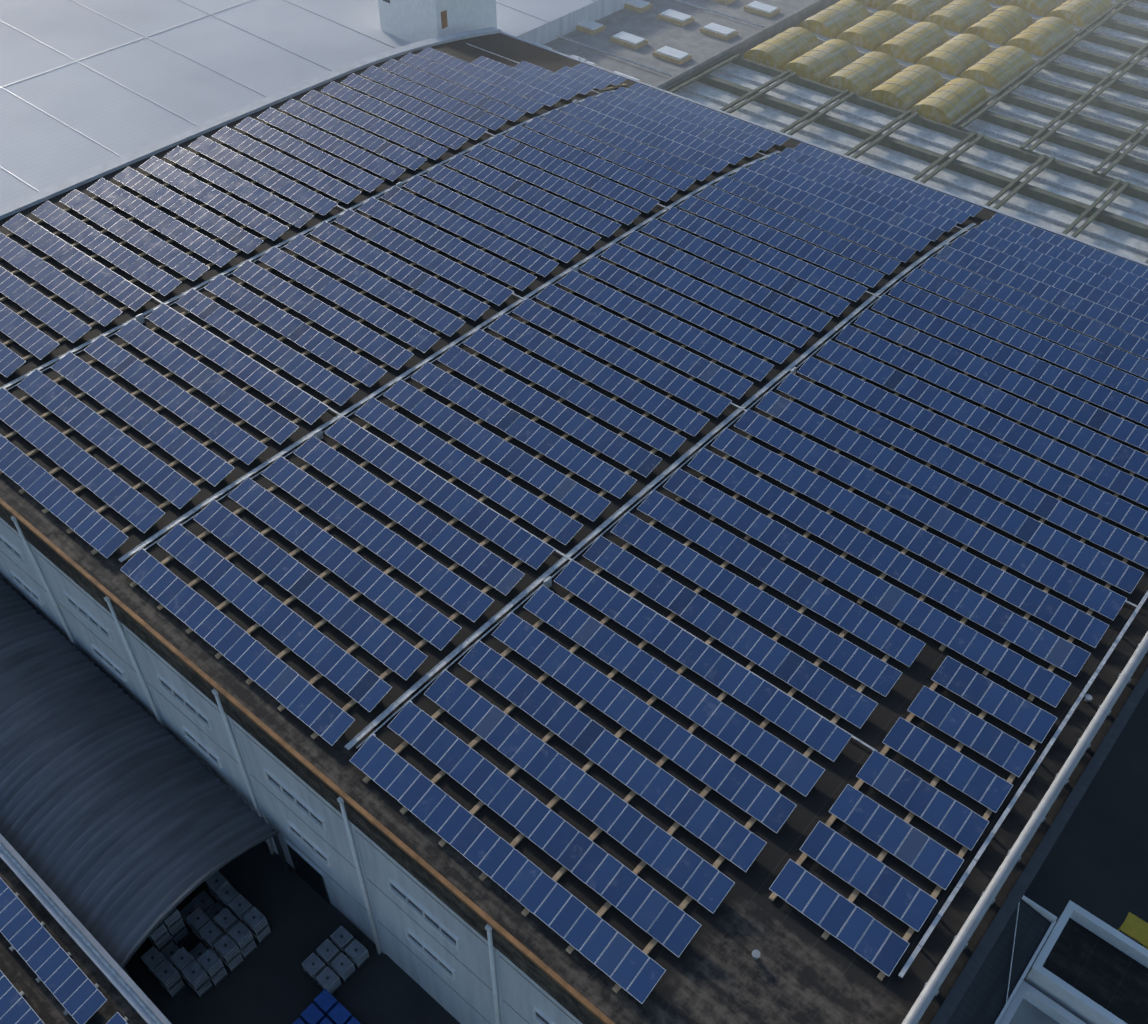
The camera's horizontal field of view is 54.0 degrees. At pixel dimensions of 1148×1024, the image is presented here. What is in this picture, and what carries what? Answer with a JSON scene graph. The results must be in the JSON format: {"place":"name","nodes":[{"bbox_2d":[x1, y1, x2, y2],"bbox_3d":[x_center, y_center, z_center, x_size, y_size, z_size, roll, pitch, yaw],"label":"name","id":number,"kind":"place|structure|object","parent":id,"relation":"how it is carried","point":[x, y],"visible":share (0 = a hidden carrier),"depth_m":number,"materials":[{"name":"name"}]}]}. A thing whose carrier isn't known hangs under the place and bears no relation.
{"place":"outdoors","nodes":[
{"label":"outdoors","id":0,"kind":"place"},
{"bbox_2d":[0,517,581,1023],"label":"hall walls","id":1,"kind":"structure","parent":0,"point":[522,995],"depth_m":73.31,"materials":[{"name":"white paint"}]},
{"bbox_2d":[0,516,577,1023],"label":"wall cladding","id":2,"kind":"structure","parent":1,"relation":"attached to","point":[308,872],"depth_m":74.96,"materials":[{"name":"grey metal"}]},
{"bbox_2d":[0,33,1147,1023],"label":"hall roof","id":3,"kind":"structure","parent":1,"relation":"on","point":[798,972],"depth_m":71.08,"materials":[{"name":"metal"}]},
{"bbox_2d":[0,59,1147,992],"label":"panel mounting blocks","id":4,"kind":"structure","parent":3,"relation":"on","point":[594,836],"depth_m":79.32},
{"bbox_2d":[0,47,1147,1003],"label":"solar panels","id":5,"kind":"object","parent":4,"relation":"on","point":[861,203],"visible":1,"depth_m":83.14,"materials":[{"name":"blue glass"}]},
{"bbox_2d":[11,84,1147,957],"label":"solar racking","id":6,"kind":"object","parent":4,"relation":"on","point":[773,542],"visible":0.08,"depth_m":78.61,"materials":[{"name":"grey metal"}]},
{"bbox_2d":[0,43,1147,979],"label":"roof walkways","id":7,"kind":"structure","parent":3,"relation":"on","point":[507,607],"depth_m":82.69,"materials":[{"name":"metal"}]},
{"bbox_2d":[0,27,1147,1023],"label":"roof parapet","id":8,"kind":"structure","parent":3,"relation":"attached to","point":[1020,885],"depth_m":69.33,"materials":[{"name":"metal"}]},
{"bbox_2d":[135,100,1147,1023],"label":"roof pipe","id":9,"kind":"object","parent":3,"relation":"on","point":[933,984],"visible":0.9,"depth_m":60.66,"materials":[{"name":"grey metal"}]},
{"bbox_2d":[9,688,1147,1023],"bbox_3d":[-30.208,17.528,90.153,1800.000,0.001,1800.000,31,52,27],"label":"ground","id":10,"kind":"structure","parent":0,"point":[1095,862],"depth_m":79.84,"materials":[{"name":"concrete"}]},
{"bbox_2d":[0,834,170,1023],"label":"building roof","id":11,"kind":"structure","parent":10,"relation":"on","point":[120,990],"depth_m":69.78,"materials":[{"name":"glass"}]},
{"bbox_2d":[9,892,127,1021],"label":"panel mounting blocks","id":12,"kind":"structure","parent":11,"relation":"on","point":[38,980],"depth_m":69.11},
{"bbox_2d":[0,877,127,1023],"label":"solar panels","id":13,"kind":"object","parent":12,"relation":"on","point":[66,980],"visible":1,"depth_m":68.98,"materials":[{"name":"blue glass"}]},
{"bbox_2d":[15,611,290,979],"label":"canopy columns","id":14,"kind":"structure","parent":10,"relation":"on","point":[282,855],"depth_m":79.06,"materials":[{"name":"metal"}]},
{"bbox_2d":[0,578,278,968],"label":"arched canopy","id":15,"kind":"object","parent":14,"relation":"on","point":[128,825],"visible":0.96,"depth_m":77.61,"materials":[{"name":"grey metal"}]},
{"bbox_2d":[141,871,369,997],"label":"stacked pallet goods","id":16,"kind":"object","parent":10,"relation":"on","point":[235,918],"visible":0.94,"depth_m":76.08,"materials":[{"name":"plastic"}]},
{"bbox_2d":[0,0,628,206],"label":"neighbouring roof","id":17,"kind":"structure","parent":10,"relation":"on","point":[86,85],"depth_m":143.48,"materials":[{"name":"white metal"}]},
{"bbox_2d":[378,0,496,42],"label":"penthouse","id":18,"kind":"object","parent":17,"relation":"on","point":[412,21],"visible":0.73,"depth_m":146.93,"materials":[{"name":"white paint"}]},
{"bbox_2d":[293,989,360,1023],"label":"crates","id":19,"kind":"object","parent":10,"relation":"on","point":[327,1004],"visible":1,"depth_m":73.82,"materials":[{"name":"plastic"}]},
{"bbox_2d":[535,0,839,90],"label":"flat roof","id":20,"kind":"structure","parent":10,"relation":"on","point":[661,44],"depth_m":159.59,"materials":[{"name":"grey concrete"}]},
{"bbox_2d":[663,0,1147,263],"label":"glazed roof","id":21,"kind":"structure","parent":10,"relation":"on","point":[1058,142],"depth_m":140.76,"materials":[{"name":"grey glass"}]},
{"bbox_2d":[742,0,1128,126],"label":"barrel skylights","id":22,"kind":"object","parent":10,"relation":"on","point":[948,62],"depth_m":156.63,"materials":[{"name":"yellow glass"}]},
{"bbox_2d":[995,895,1057,1023],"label":"lean-to frame","id":23,"kind":"object","parent":10,"relation":"on","point":[1049,916],"visible":0.54,"depth_m":62.74,"materials":[{"name":"white paint"}]},
{"bbox_2d":[947,899,1050,1023],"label":"lean to sheet","id":24,"kind":"object","parent":23,"relation":"on","point":[983,1000],"visible":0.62,"depth_m":61.72,"materials":[{"name":"grey metal"}]},
{"bbox_2d":[999,980,1085,1023],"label":"annex","id":25,"kind":"object","parent":10,"relation":"on","point":[1029,1004],"visible":1,"depth_m":62.75,"materials":[{"name":"white paint"}]},
{"bbox_2d":[1017,900,1147,1023],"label":"annex","id":26,"kind":"object","parent":10,"relation":"on","point":[1086,967],"visible":0.96,"depth_m":63.47,"materials":[{"name":"white paint"}]},
{"bbox_2d":[1118,912,1147,949],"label":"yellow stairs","id":27,"kind":"structure","parent":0,"point":[1133,926],"depth_m":66.02,"materials":[{"name":"yellow metal"}]}
]}

